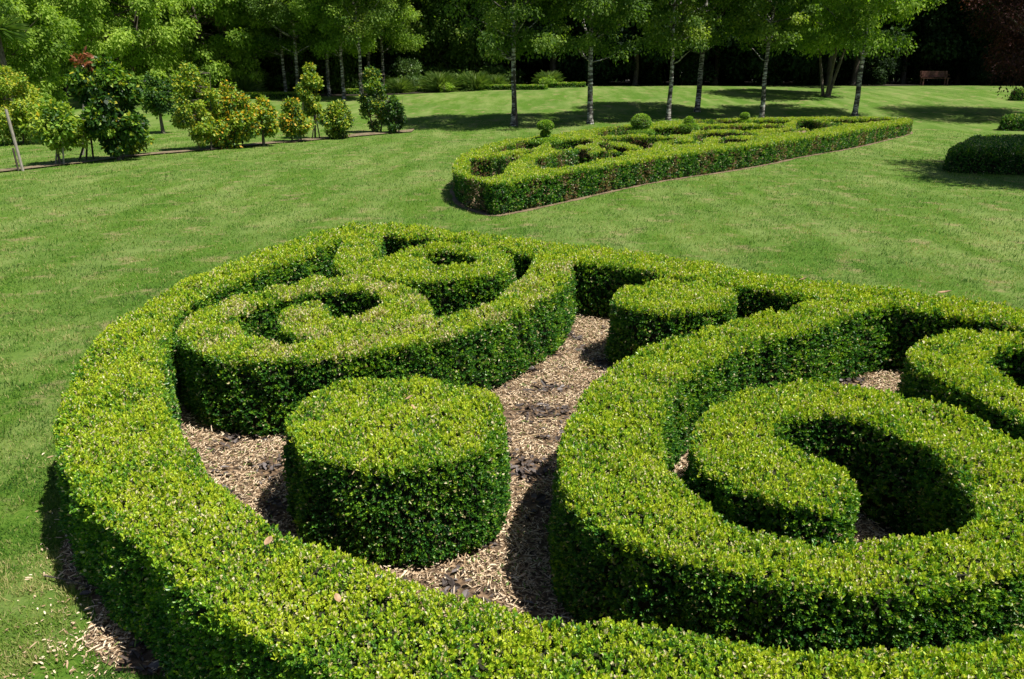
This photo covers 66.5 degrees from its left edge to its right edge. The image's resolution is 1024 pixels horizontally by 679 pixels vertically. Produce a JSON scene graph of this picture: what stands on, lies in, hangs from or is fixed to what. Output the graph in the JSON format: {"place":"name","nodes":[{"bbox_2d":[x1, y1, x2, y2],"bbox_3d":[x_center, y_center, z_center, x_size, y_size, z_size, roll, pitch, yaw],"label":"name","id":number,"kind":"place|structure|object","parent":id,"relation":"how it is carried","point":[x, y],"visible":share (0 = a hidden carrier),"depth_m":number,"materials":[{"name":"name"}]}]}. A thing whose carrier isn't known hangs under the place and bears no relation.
{"place":"outdoors","nodes":[
{"label":"outdoors","id":0,"kind":"place"},
{"bbox_2d":[0,76,1023,678],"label":"lawn","id":1,"kind":"structure","parent":0,"point":[968,110],"depth_m":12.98,"materials":[{"name":"green plant"}]},
{"bbox_2d":[4,109,24,170],"bbox_3d":[-11.221,-4.421,17.646,0.185,1.514,0.061,0,19,0],"label":"garden stake","id":2,"kind":"object","parent":1,"relation":"on","point":[14,139],"visible":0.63,"depth_m":17.60,"materials":[{"name":"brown wood"}]},
{"bbox_2d":[0,5,32,101],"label":"tree","id":3,"kind":"object","parent":1,"relation":"on","point":[18,28],"visible":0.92,"depth_m":28.95,"materials":[{"name":"green plant"}]},
{"bbox_2d":[0,65,47,145],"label":"flowering shrub","id":4,"kind":"object","parent":1,"relation":"on","point":[13,84],"visible":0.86,"depth_m":23.99,"materials":[{"name":"green plant"}]},
{"bbox_2d":[0,0,80,104],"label":"broadleaf tree","id":5,"kind":"object","parent":1,"relation":"on","point":[42,21],"visible":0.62,"depth_m":30.88,"materials":[{"name":"green plant"}]},
{"bbox_2d":[3,0,138,94],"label":"broadleaf tree","id":6,"kind":"object","parent":1,"relation":"on","point":[69,63],"visible":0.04,"depth_m":43.60,"materials":[{"name":"green plant"}]},
{"bbox_2d":[0,443,143,678],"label":"spilled chips","id":7,"kind":"object","parent":1,"relation":"on","point":[73,669],"visible":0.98,"depth_m":3.01,"materials":[{"name":"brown wood"}]},
{"bbox_2d":[65,45,150,160],"bbox_3d":[-10.051,-5.763,19.534,1.686,2.999,1.846,15,24,37],"label":"camellia shrub","id":8,"kind":"object","parent":1,"relation":"on","point":[105,81],"visible":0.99,"depth_m":19.10,"materials":[{"name":"green plant"}]},
{"bbox_2d":[25,0,202,102],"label":"broadleaf tree","id":9,"kind":"object","parent":1,"relation":"on","point":[132,48],"visible":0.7,"depth_m":37.37,"materials":[{"name":"green plant"}]},
{"bbox_2d":[139,70,175,133],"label":"young tree","id":10,"kind":"object","parent":1,"relation":"on","point":[156,97],"visible":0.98,"depth_m":27.64,"materials":[{"name":"green plant"}]},
{"bbox_2d":[0,129,413,170],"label":"planting strip","id":11,"kind":"object","parent":1,"relation":"on","point":[259,143],"visible":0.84,"depth_m":22.43,"materials":[{"name":"soil"}]},
{"bbox_2d":[18,97,92,164],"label":"young tree","id":12,"kind":"object","parent":11,"relation":"on","point":[59,120],"visible":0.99,"depth_m":18.46,"materials":[{"name":"green plant"}]},
{"bbox_2d":[126,124,153,154],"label":"young shrub","id":13,"kind":"object","parent":11,"relation":"on","point":[137,148],"visible":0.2,"depth_m":21.00,"materials":[{"name":"green plant"}]},
{"bbox_2d":[169,60,224,150],"bbox_3d":[-8.938,-6.481,22.111,1.334,2.716,1.412,9,21,25],"label":"flowering shrub","id":14,"kind":"object","parent":11,"relation":"on","point":[203,128],"visible":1,"depth_m":21.90,"materials":[{"name":"green plant"}]},
{"bbox_2d":[194,79,263,148],"bbox_3d":[-8.524,-6.563,23.159,1.989,2.211,1.898,-13,23,-34],"label":"orange shrub","id":15,"kind":"object","parent":11,"relation":"on","point":[237,117],"visible":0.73,"depth_m":22.82,"materials":[{"name":"green plant"}]},
{"bbox_2d":[277,96,315,141],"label":"orange shrub","id":16,"kind":"object","parent":11,"relation":"on","point":[292,124],"visible":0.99,"depth_m":25.05,"materials":[{"name":"green plant"}]},
{"bbox_2d":[316,98,354,138],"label":"shrub","id":17,"kind":"object","parent":11,"relation":"on","point":[339,116],"visible":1,"depth_m":26.09,"materials":[{"name":"green plant"}]},
{"bbox_2d":[357,65,388,131],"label":"camellia shrub","id":18,"kind":"object","parent":11,"relation":"on","point":[373,86],"visible":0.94,"depth_m":27.77,"materials":[{"name":"green plant"}]},
{"bbox_2d":[381,94,407,133],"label":"camellia shrub","id":19,"kind":"object","parent":11,"relation":"on","point":[394,117],"visible":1,"depth_m":27.85,"materials":[{"name":"green plant"}]},
{"bbox_2d":[146,0,272,96],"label":"broadleaf tree","id":20,"kind":"object","parent":1,"relation":"on","point":[204,57],"visible":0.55,"depth_m":41.66,"materials":[{"name":"green plant"}]},
{"bbox_2d":[215,75,269,96],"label":"tussock grass","id":21,"kind":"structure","parent":1,"relation":"on","point":[253,86],"depth_m":43.33,"materials":[{"name":"green plant"}]},
{"bbox_2d":[209,0,286,90],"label":"birch tree","id":22,"kind":"object","parent":1,"relation":"on","point":[252,40],"visible":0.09,"depth_m":43.32,"materials":[{"name":"green plant"}]},
{"bbox_2d":[251,94,279,145],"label":"orange shrub","id":23,"kind":"object","parent":1,"relation":"on","point":[268,112],"visible":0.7,"depth_m":23.59,"materials":[{"name":"green plant"}]},
{"bbox_2d":[231,0,305,91],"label":"birch tree","id":24,"kind":"object","parent":1,"relation":"on","point":[262,23],"visible":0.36,"depth_m":42.65,"materials":[{"name":"green plant"}]},
{"bbox_2d":[244,91,298,98],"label":"hedge","id":25,"kind":"object","parent":1,"relation":"on","point":[274,95],"visible":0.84,"depth_m":42.18,"materials":[{"name":"green plant"}]},
{"bbox_2d":[239,0,326,85],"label":"birch tree","id":26,"kind":"object","parent":1,"relation":"on","point":[254,10],"visible":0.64,"depth_m":41.23,"materials":[{"name":"green plant"}]},
{"bbox_2d":[293,62,325,137],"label":"conical shrub","id":27,"kind":"object","parent":1,"relation":"on","point":[308,98],"visible":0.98,"depth_m":25.90,"materials":[{"name":"green plant"}]},
{"bbox_2d":[282,0,365,95],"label":"birch tree","id":28,"kind":"object","parent":1,"relation":"on","point":[316,31],"visible":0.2,"depth_m":42.86,"materials":[{"name":"green plant"}]},
{"bbox_2d":[287,0,381,99],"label":"birch tree","id":29,"kind":"object","parent":1,"relation":"on","point":[313,17],"visible":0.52,"depth_m":39.80,"materials":[{"name":"green plant"}]},
{"bbox_2d":[313,0,396,97],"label":"birch tree","id":30,"kind":"object","parent":1,"relation":"on","point":[369,25],"visible":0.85,"depth_m":39.58,"materials":[{"name":"green plant"}]},
{"bbox_2d":[353,0,426,85],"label":"birch tree","id":31,"kind":"object","parent":1,"relation":"on","point":[399,38],"visible":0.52,"depth_m":45.76,"materials":[{"name":"green plant"}]},
{"bbox_2d":[384,77,417,92],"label":"tussock grass","id":32,"kind":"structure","parent":1,"relation":"on","point":[396,85],"depth_m":45.19,"materials":[{"name":"green plant"}]},
{"bbox_2d":[415,70,462,92],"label":"tussock grass","id":33,"kind":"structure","parent":1,"relation":"on","point":[431,81],"depth_m":45.00,"materials":[{"name":"green plant"}]},
{"bbox_2d":[454,71,495,90],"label":"tussock grass","id":34,"kind":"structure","parent":1,"relation":"on","point":[469,81],"depth_m":44.97,"materials":[{"name":"green plant"}]},
{"bbox_2d":[46,314,914,678],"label":"mulch bed","id":35,"kind":"object","parent":1,"relation":"on","point":[485,593],"visible":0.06,"depth_m":4.01,"materials":[{"name":"wood"}]},
{"bbox_2d":[176,251,577,437],"bbox_3d":[-0.698,-0.076,5.871,3.432,0.614,2.017,-10,21,-27],"label":"box hedge","id":36,"kind":"object","parent":35,"relation":"on","point":[255,362],"visible":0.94,"depth_m":5.13,"materials":[{"name":"green plant"}]},
{"bbox_2d":[280,373,512,569],"bbox_3d":[-0.567,0.600,3.889,1.145,0.597,1.123,0,19,0],"label":"drum topiary","id":37,"kind":"object","parent":35,"relation":"on","point":[420,484],"visible":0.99,"depth_m":3.54,"materials":[{"name":"green plant"}]},
{"bbox_2d":[333,228,517,326],"bbox_3d":[-1.089,-0.572,7.339,2.493,0.616,1.603,15,24,36],"label":"box hedge","id":38,"kind":"object","parent":35,"relation":"on","point":[449,278],"visible":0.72,"depth_m":6.72,"materials":[{"name":"green plant"}]},
{"bbox_2d":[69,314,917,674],"bbox_3d":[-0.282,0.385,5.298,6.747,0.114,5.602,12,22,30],"label":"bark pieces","id":39,"kind":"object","parent":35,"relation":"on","point":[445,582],"visible":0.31,"depth_m":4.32,"materials":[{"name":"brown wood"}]},
{"bbox_2d":[51,220,1023,678],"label":"box hedge","id":40,"kind":"object","parent":35,"relation":"on","point":[179,564],"visible":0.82,"depth_m":2.81,"materials":[{"name":"green plant"}]},
{"bbox_2d":[603,276,738,370],"bbox_3d":[1.223,-0.104,5.968,1.053,0.605,0.962,0,19,0],"label":"drum topiary","id":41,"kind":"object","parent":35,"relation":"on","point":[656,311],"visible":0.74,"depth_m":5.69,"materials":[{"name":"green plant"}]},
{"bbox_2d":[545,296,1023,674],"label":"box hedge","id":42,"kind":"object","parent":35,"relation":"on","point":[791,467],"visible":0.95,"depth_m":3.20,"materials":[{"name":"green plant"}]},
{"bbox_2d":[896,327,1023,455],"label":"box hedge","id":43,"kind":"object","parent":35,"relation":"on","point":[980,375],"visible":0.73,"depth_m":4.46,"materials":[{"name":"green plant"}]},
{"bbox_2d":[440,0,574,125],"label":"birch tree","id":44,"kind":"object","parent":1,"relation":"on","point":[507,32],"visible":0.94,"depth_m":28.93,"materials":[{"name":"green plant"}]},
{"bbox_2d":[531,70,565,83],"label":"tussock grass","id":45,"kind":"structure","parent":1,"relation":"on","point":[556,75],"depth_m":45.78,"materials":[{"name":"green plant"}]},
{"bbox_2d":[550,81,586,87],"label":"hedge","id":46,"kind":"object","parent":1,"relation":"on","point":[557,84],"visible":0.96,"depth_m":44.80,"materials":[{"name":"green plant"}]},
{"bbox_2d":[533,0,660,123],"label":"birch tree","id":47,"kind":"object","parent":1,"relation":"on","point":[624,11],"visible":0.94,"depth_m":29.24,"materials":[{"name":"green plant"}]},
{"bbox_2d":[630,0,731,119],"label":"birch tree","id":48,"kind":"object","parent":1,"relation":"on","point":[695,22],"visible":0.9,"depth_m":30.48,"materials":[{"name":"green plant"}]},
{"bbox_2d":[449,130,912,215],"bbox_3d":[5.244,-5.556,22.548,6.747,0.198,24.092,15,24,37],"label":"earth edging","id":49,"kind":"object","parent":1,"relation":"on","point":[457,202],"visible":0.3,"depth_m":14.60,"materials":[{"name":"brown soil"}]},
{"bbox_2d":[528,119,562,145],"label":"ball topiary","id":50,"kind":"object","parent":49,"relation":"on","point":[545,125],"visible":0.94,"depth_m":18.99,"materials":[{"name":"green plant"}]},
{"bbox_2d":[626,113,655,135],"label":"ball topiary","id":51,"kind":"object","parent":49,"relation":"on","point":[641,122],"visible":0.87,"depth_m":21.90,"materials":[{"name":"green plant"}]},
{"bbox_2d":[451,116,912,214],"bbox_3d":[5.256,-5.727,22.506,6.688,0.660,24.050,15,24,37],"label":"knot hedge","id":52,"kind":"object","parent":49,"relation":"on","point":[527,175],"visible":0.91,"depth_m":17.33,"materials":[{"name":"green plant"}]},
{"bbox_2d":[678,116,699,133],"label":"ball topiary","id":53,"kind":"object","parent":49,"relation":"on","point":[688,124],"visible":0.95,"depth_m":22.99,"materials":[{"name":"green plant"}]},
{"bbox_2d":[647,0,771,111],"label":"birch tree","id":54,"kind":"object","parent":1,"relation":"on","point":[714,38],"visible":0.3,"depth_m":32.91,"materials":[{"name":"green plant"}]},
{"bbox_2d":[722,0,823,117],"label":"birch tree","id":55,"kind":"object","parent":1,"relation":"on","point":[756,27],"visible":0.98,"depth_m":31.27,"materials":[{"name":"green plant"}]},
{"bbox_2d":[776,0,902,96],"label":"lawn tree","id":56,"kind":"object","parent":1,"relation":"on","point":[830,85],"visible":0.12,"depth_m":38.97,"materials":[{"name":"green plant"}]},
{"bbox_2d":[791,0,945,115],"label":"birch tree","id":57,"kind":"object","parent":1,"relation":"on","point":[849,12],"visible":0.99,"depth_m":31.70,"materials":[{"name":"green plant"}]},
{"bbox_2d":[942,134,1023,174],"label":"clipped hedge","id":58,"kind":"object","parent":1,"relation":"on","point":[1000,154],"visible":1,"depth_m":17.21,"materials":[{"name":"green plant"}]},
{"bbox_2d":[959,0,1023,98],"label":"copper tree","id":59,"kind":"object","parent":1,"relation":"on","point":[1013,24],"visible":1,"depth_m":32.06,"materials":[{"name":"red plant"}]},
{"bbox_2d":[997,112,1023,130],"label":"clipped hedge","id":60,"kind":"object","parent":1,"relation":"on","point":[1012,122],"visible":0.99,"depth_m":28.87,"materials":[{"name":"green plant"}]},
{"bbox_2d":[61,79,1020,95],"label":"wood floor","id":61,"kind":"structure","parent":0,"point":[611,83],"depth_m":51.20,"materials":[{"name":"plant"}]},
{"bbox_2d":[122,2,244,87],"bbox_3d":[-19.395,-20.019,46.494,7.078,11.391,7.163,-3,19,-10],"label":"tree","id":62,"kind":"object","parent":61,"relation":"on","point":[204,30],"visible":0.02,"depth_m":45.82,"materials":[{"name":"green plant"}]},
{"bbox_2d":[210,8,293,91],"bbox_3d":[-15.681,-20.293,47.873,6.915,10.996,6.833,7,20,19],"label":"tree","id":63,"kind":"object","parent":61,"relation":"on","point":[264,66],"depth_m":47.95,"materials":[{"name":"green plant"}]},
{"bbox_2d":[250,28,351,93],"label":"tree","id":64,"kind":"object","parent":61,"relation":"on","point":[289,63],"visible":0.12,"depth_m":46.76,"materials":[{"name":"green plant"}]},
{"bbox_2d":[292,28,390,93],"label":"tree","id":65,"kind":"object","parent":61,"relation":"on","point":[348,62],"visible":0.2,"depth_m":46.90,"materials":[{"name":"green plant"}]},
{"bbox_2d":[348,0,435,79],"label":"tree","id":66,"kind":"object","parent":61,"relation":"on","point":[389,59],"visible":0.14,"depth_m":49.30,"materials":[{"name":"green plant"}]},
{"bbox_2d":[391,56,422,86],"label":"round bush","id":67,"kind":"object","parent":61,"relation":"on","point":[411,68],"visible":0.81,"depth_m":46.40,"materials":[{"name":"green plant"}]},
{"bbox_2d":[386,0,479,85],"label":"tree","id":68,"kind":"object","parent":61,"relation":"on","point":[434,35],"visible":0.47,"depth_m":48.66,"materials":[{"name":"green plant"}]},
{"bbox_2d":[394,0,474,85],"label":"tree","id":69,"kind":"object","parent":61,"relation":"on","point":[421,26],"visible":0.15,"depth_m":48.68,"materials":[{"name":"green plant"}]},
{"bbox_2d":[412,0,525,83],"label":"tree","id":70,"kind":"object","parent":61,"relation":"on","point":[492,70],"visible":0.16,"depth_m":48.84,"materials":[{"name":"green plant"}]},
{"bbox_2d":[428,0,522,83],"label":"tree","id":71,"kind":"object","parent":61,"relation":"on","point":[457,44],"visible":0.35,"depth_m":48.40,"materials":[{"name":"green plant"}]},
{"bbox_2d":[453,84,547,90],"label":"hedge","id":72,"kind":"object","parent":61,"relation":"on","point":[518,87],"visible":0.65,"depth_m":44.35,"materials":[{"name":"green plant"}]},
{"bbox_2d":[459,3,566,65],"bbox_3d":[-0.697,-23.859,49.282,9.128,15.561,8.568,-3,19,-8],"label":"tree","id":73,"kind":"object","parent":61,"relation":"on","point":[535,26],"visible":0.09,"depth_m":47.90,"materials":[{"name":"green plant"}]},
{"bbox_2d":[516,52,557,84],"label":"wood shrub","id":74,"kind":"object","parent":61,"relation":"on","point":[528,75],"visible":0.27,"depth_m":53.40,"materials":[{"name":"green plant"}]},
{"bbox_2d":[495,2,596,71],"bbox_3d":[2.186,-22.990,49.098,8.548,13.846,8.599,-9,21,-25],"label":"tree","id":75,"kind":"object","parent":61,"relation":"on","point":[535,59],"visible":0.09,"depth_m":49.28,"materials":[{"name":"green plant"}]},
{"bbox_2d":[526,15,612,71],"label":"tree","id":76,"kind":"object","parent":61,"relation":"on","point":[568,23],"visible":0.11,"depth_m":48.25,"materials":[{"name":"green plant"}]},
{"bbox_2d":[556,50,586,81],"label":"wood shrub","id":77,"kind":"object","parent":61,"relation":"on","point":[571,77],"visible":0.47,"depth_m":49.91,"materials":[{"name":"green plant"}]},
{"bbox_2d":[541,0,650,84],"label":"tree","id":78,"kind":"object","parent":61,"relation":"on","point":[623,32],"visible":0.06,"depth_m":47.11,"materials":[{"name":"green plant"}]},
{"bbox_2d":[587,53,614,84],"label":"wood shrub","id":79,"kind":"object","parent":61,"relation":"on","point":[602,81],"visible":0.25,"depth_m":49.37,"materials":[{"name":"green plant"}]},
{"bbox_2d":[555,2,648,80],"bbox_3d":[5.454,-21.484,48.750,7.314,11.107,6.445,14,24,36],"label":"tree","id":80,"kind":"object","parent":61,"relation":"on","point":[603,67],"visible":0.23,"depth_m":48.55,"materials":[{"name":"green plant"}]},
{"bbox_2d":[594,8,686,84],"bbox_3d":[7.814,-21.578,47.361,7.553,12.161,7.507,-6,20,-17],"label":"tree","id":81,"kind":"object","parent":61,"relation":"on","point":[657,55],"visible":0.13,"depth_m":46.73,"materials":[{"name":"green plant"}]},
{"bbox_2d":[620,47,669,84],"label":"wood shrub","id":82,"kind":"object","parent":61,"relation":"on","point":[649,76],"visible":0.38,"depth_m":49.57,"materials":[{"name":"green plant"}]},
{"bbox_2d":[639,0,733,61],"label":"tree","id":83,"kind":"object","parent":61,"relation":"on","point":[714,53],"visible":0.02,"depth_m":48.16,"materials":[{"name":"green plant"}]},
{"bbox_2d":[641,0,736,85],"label":"tree","id":84,"kind":"object","parent":61,"relation":"on","point":[719,27],"visible":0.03,"depth_m":46.13,"materials":[{"name":"green plant"}]},
{"bbox_2d":[664,50,718,85],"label":"wood shrub","id":85,"kind":"object","parent":61,"relation":"on","point":[687,69],"visible":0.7,"depth_m":48.28,"materials":[{"name":"green plant"}]},
{"bbox_2d":[686,1,766,84],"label":"tree","id":86,"kind":"object","parent":61,"relation":"on","point":[730,41],"visible":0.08,"depth_m":47.70,"materials":[{"name":"green plant"}]},
{"bbox_2d":[704,14,770,63],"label":"tree","id":87,"kind":"object","parent":61,"relation":"on","point":[735,49],"visible":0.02,"depth_m":48.28,"materials":[{"name":"green plant"}]},
{"bbox_2d":[745,45,797,85],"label":"wood shrub","id":88,"kind":"object","parent":61,"relation":"on","point":[774,77],"visible":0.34,"depth_m":48.77,"materials":[{"name":"green plant"}]},
{"bbox_2d":[717,1,838,82],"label":"tree","id":89,"kind":"object","parent":61,"relation":"on","point":[801,64],"visible":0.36,"depth_m":48.02,"materials":[{"name":"green plant"}]},
{"bbox_2d":[789,52,828,84],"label":"wood shrub","id":90,"kind":"object","parent":61,"relation":"on","point":[811,80],"visible":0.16,"depth_m":49.35,"materials":[{"name":"green plant"}]},
{"bbox_2d":[816,53,860,84],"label":"wood shrub","id":91,"kind":"object","parent":61,"relation":"on","point":[845,71],"visible":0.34,"depth_m":50.40,"materials":[{"name":"green plant"}]},
{"bbox_2d":[770,5,916,85],"bbox_3d":[19.795,-22.549,45.399,9.500,15.389,9.557,6,20,17],"label":"tree","id":92,"kind":"object","parent":61,"relation":"on","point":[830,60],"visible":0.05,"depth_m":46.05,"materials":[{"name":"green plant"}]},
{"bbox_2d":[849,10,896,85],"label":"tree","id":93,"kind":"object","parent":61,"relation":"on","point":[853,81],"visible":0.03,"depth_m":49.32,"materials":[{"name":"green plant"}]},
{"bbox_2d":[826,9,921,79],"bbox_3d":[23.669,-22.857,52.451,6.562,11.309,7.447,-18,26,-42],"label":"tree","id":94,"kind":"object","parent":61,"relation":"on","point":[911,24],"visible":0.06,"depth_m":51.13,"materials":[{"name":"green plant"}]},
{"bbox_2d":[862,49,895,85],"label":"wood shrub","id":95,"kind":"object","parent":61,"relation":"on","point":[879,76],"visible":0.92,"depth_m":48.84,"materials":[{"name":"green plant"}]},
{"bbox_2d":[879,1,966,83],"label":"tree","id":96,"kind":"object","parent":61,"relation":"on","point":[941,42],"visible":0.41,"depth_m":50.52,"materials":[{"name":"green plant"}]},
{"bbox_2d":[896,0,959,83],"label":"tree","id":97,"kind":"object","parent":61,"relation":"on","point":[931,32],"visible":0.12,"depth_m":51.97,"materials":[{"name":"green plant"}]},
{"bbox_2d":[890,0,967,83],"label":"tree","id":98,"kind":"object","parent":61,"relation":"on","point":[947,64],"visible":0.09,"depth_m":52.63,"materials":[{"name":"green plant"}]},
{"bbox_2d":[919,71,948,85],"bbox_3d":[25.890,-15.988,47.842,1.600,0.900,0.545,2,19,7],"label":"park bench","id":99,"kind":"object","parent":61,"relation":"on","point":[934,74],"visible":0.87,"depth_m":47.95,"materials":[{"name":"brown wood"}]},
{"bbox_2d":[910,30,961,83],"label":"wood shrub","id":100,"kind":"object","parent":61,"relation":"on","point":[926,67],"visible":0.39,"depth_m":53.26,"materials":[{"name":"green plant"}]},
{"bbox_2d":[902,0,1001,83],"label":"tree","id":101,"kind":"object","parent":61,"relation":"on","point":[974,50],"visible":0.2,"depth_m":51.15,"materials":[{"name":"green plant"}]},
{"bbox_2d":[910,0,997,83],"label":"tree","id":102,"kind":"object","parent":61,"relation":"on","point":[964,47],"visible":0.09,"depth_m":51.13,"materials":[{"name":"green plant"}]},
{"bbox_2d":[968,51,1001,84],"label":"wood shrub","id":103,"kind":"object","parent":61,"relation":"on","point":[978,76],"visible":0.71,"depth_m":50.23,"materials":[{"name":"green plant"}]},
{"bbox_2d":[953,0,1023,84],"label":"tree","id":104,"kind":"object","parent":61,"relation":"on","point":[963,65],"visible":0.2,"depth_m":50.50,"materials":[{"name":"green plant"}]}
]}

